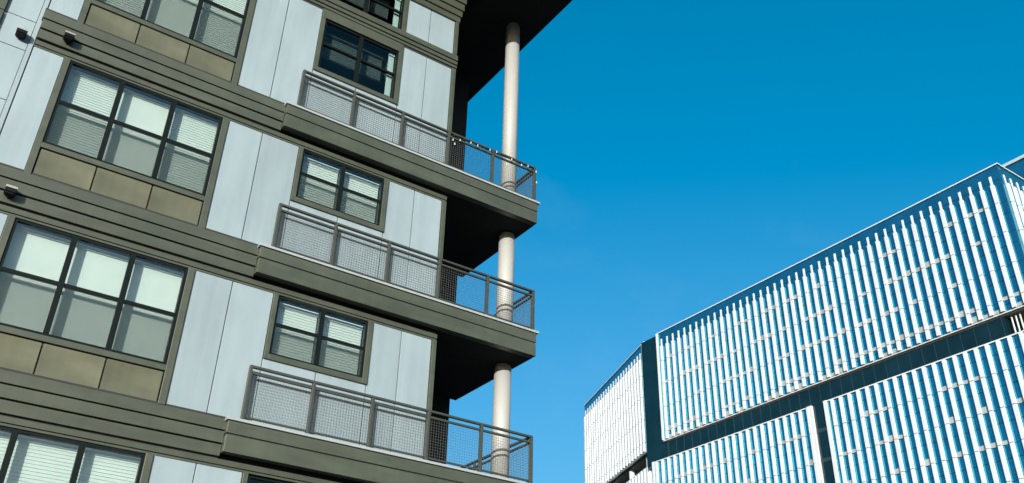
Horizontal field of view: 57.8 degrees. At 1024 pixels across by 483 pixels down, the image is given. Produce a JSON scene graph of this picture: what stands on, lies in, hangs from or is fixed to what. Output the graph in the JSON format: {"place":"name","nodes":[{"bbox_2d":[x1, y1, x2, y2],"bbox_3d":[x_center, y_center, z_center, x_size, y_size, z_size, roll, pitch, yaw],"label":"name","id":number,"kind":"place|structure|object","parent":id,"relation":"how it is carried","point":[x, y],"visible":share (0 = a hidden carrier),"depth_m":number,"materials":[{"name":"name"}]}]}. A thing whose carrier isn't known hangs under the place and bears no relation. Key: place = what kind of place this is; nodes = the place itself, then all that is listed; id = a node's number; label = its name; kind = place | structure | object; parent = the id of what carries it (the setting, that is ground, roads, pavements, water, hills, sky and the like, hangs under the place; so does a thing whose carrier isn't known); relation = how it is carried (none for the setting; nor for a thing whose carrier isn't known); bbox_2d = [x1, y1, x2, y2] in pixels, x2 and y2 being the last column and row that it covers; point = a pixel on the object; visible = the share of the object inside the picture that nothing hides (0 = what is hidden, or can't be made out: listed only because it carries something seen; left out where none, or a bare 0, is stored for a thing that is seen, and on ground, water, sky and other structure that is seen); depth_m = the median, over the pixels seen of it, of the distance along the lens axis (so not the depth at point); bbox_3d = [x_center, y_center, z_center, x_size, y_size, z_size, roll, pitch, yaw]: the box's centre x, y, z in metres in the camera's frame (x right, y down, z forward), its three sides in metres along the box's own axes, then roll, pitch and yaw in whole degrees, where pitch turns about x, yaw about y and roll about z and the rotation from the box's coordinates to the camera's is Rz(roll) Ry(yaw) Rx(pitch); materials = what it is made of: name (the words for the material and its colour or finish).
{"place":"outdoors","nodes":[
{"label":"outdoors","id":0,"kind":"place"},
{"bbox_2d":[0,0,571,482],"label":"apartment building","id":1,"kind":"structure","parent":0,"point":[246,240],"depth_m":16.09,"materials":[{"name":"grey paint"}]},
{"bbox_2d":[3,184,17,197],"bbox_3d":[-7.483,-0.760,13.853,0.160,0.160,0.175,20,-36,-28],"label":"wall lamp","id":2,"kind":"object","parent":1,"relation":"attached to","point":[10,190],"visible":1,"depth_m":13.80,"materials":[{"name":"black metal"}]},
{"bbox_2d":[15,26,27,38],"bbox_3d":[-7.995,-3.405,15.134,0.160,0.160,0.175,20,-36,-28],"label":"wall lamp","id":3,"kind":"object","parent":1,"relation":"attached to","point":[21,32],"visible":1,"depth_m":15.08,"materials":[{"name":"black metal"}]},
{"bbox_2d":[63,30,75,42],"bbox_3d":[-7.374,-3.410,15.459,0.160,0.160,0.175,20,-36,-28],"label":"wall lamp","id":4,"kind":"object","parent":1,"relation":"attached to","point":[68,36],"visible":1,"depth_m":15.40,"materials":[{"name":"black metal"}]},
{"bbox_2d":[0,426,153,482],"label":"window","id":5,"kind":"structure","parent":1,"relation":"in","point":[23,459],"depth_m":13.03,"materials":[{"name":"grey glass"}]},
{"bbox_2d":[0,214,194,404],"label":"window","id":6,"kind":"structure","parent":1,"relation":"in","point":[71,294],"depth_m":14.18,"materials":[{"name":"grey glass"}]},
{"bbox_2d":[24,57,228,228],"bbox_3d":[-6.364,-1.580,15.589,2.817,2.335,0.270,20,-36,-28],"label":"window","id":7,"kind":"structure","parent":1,"relation":"in","point":[88,119],"depth_m":15.73,"materials":[{"name":"grey glass"}]},
{"bbox_2d":[78,0,255,84],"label":"window","id":8,"kind":"structure","parent":1,"relation":"in","point":[210,26],"depth_m":17.41,"materials":[{"name":"grey glass"}]},
{"bbox_2d":[241,472,284,482],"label":"window","id":9,"kind":"structure","parent":1,"relation":"in","point":[245,478],"depth_m":14.31,"materials":[{"name":"grey metal"}]},
{"bbox_2d":[262,293,373,384],"bbox_3d":[-3.356,1.731,16.064,1.887,1.200,0.275,20,-36,-28],"label":"window","id":10,"kind":"structure","parent":1,"relation":"in","point":[290,334],"depth_m":16.10,"materials":[{"name":"grey glass"}]},
{"bbox_2d":[289,146,388,232],"bbox_3d":[-3.285,-0.933,17.649,1.887,1.200,0.275,20,-36,-28],"label":"window","id":11,"kind":"structure","parent":1,"relation":"in","point":[314,185],"depth_m":17.69,"materials":[{"name":"grey glass"}]},
{"bbox_2d":[312,16,402,105],"bbox_3d":[-3.244,-3.662,19.329,1.887,1.410,0.390,20,-36,-28],"label":"window","id":12,"kind":"structure","parent":1,"relation":"in","point":[330,47],"depth_m":19.42,"materials":[{"name":"black glass"}]},
{"bbox_2d":[346,0,408,31],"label":"window","id":13,"kind":"structure","parent":1,"relation":"in","point":[380,8],"depth_m":20.52,"materials":[{"name":"black glass"}]},
{"bbox_2d":[452,135,536,183],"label":"string lights","id":14,"kind":"object","parent":1,"relation":"attached to","point":[494,154],"visible":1,"depth_m":20.09,"materials":[{"name":"black"}]},
{"bbox_2d":[446,0,1023,482],"label":"sky","id":15,"kind":"structure","parent":0,"point":[686,155],"materials":[{"name":"blue"}]},
{"bbox_2d":[584,154,1023,482],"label":"office building","id":16,"kind":"structure","parent":0,"point":[889,349],"depth_m":122.14,"materials":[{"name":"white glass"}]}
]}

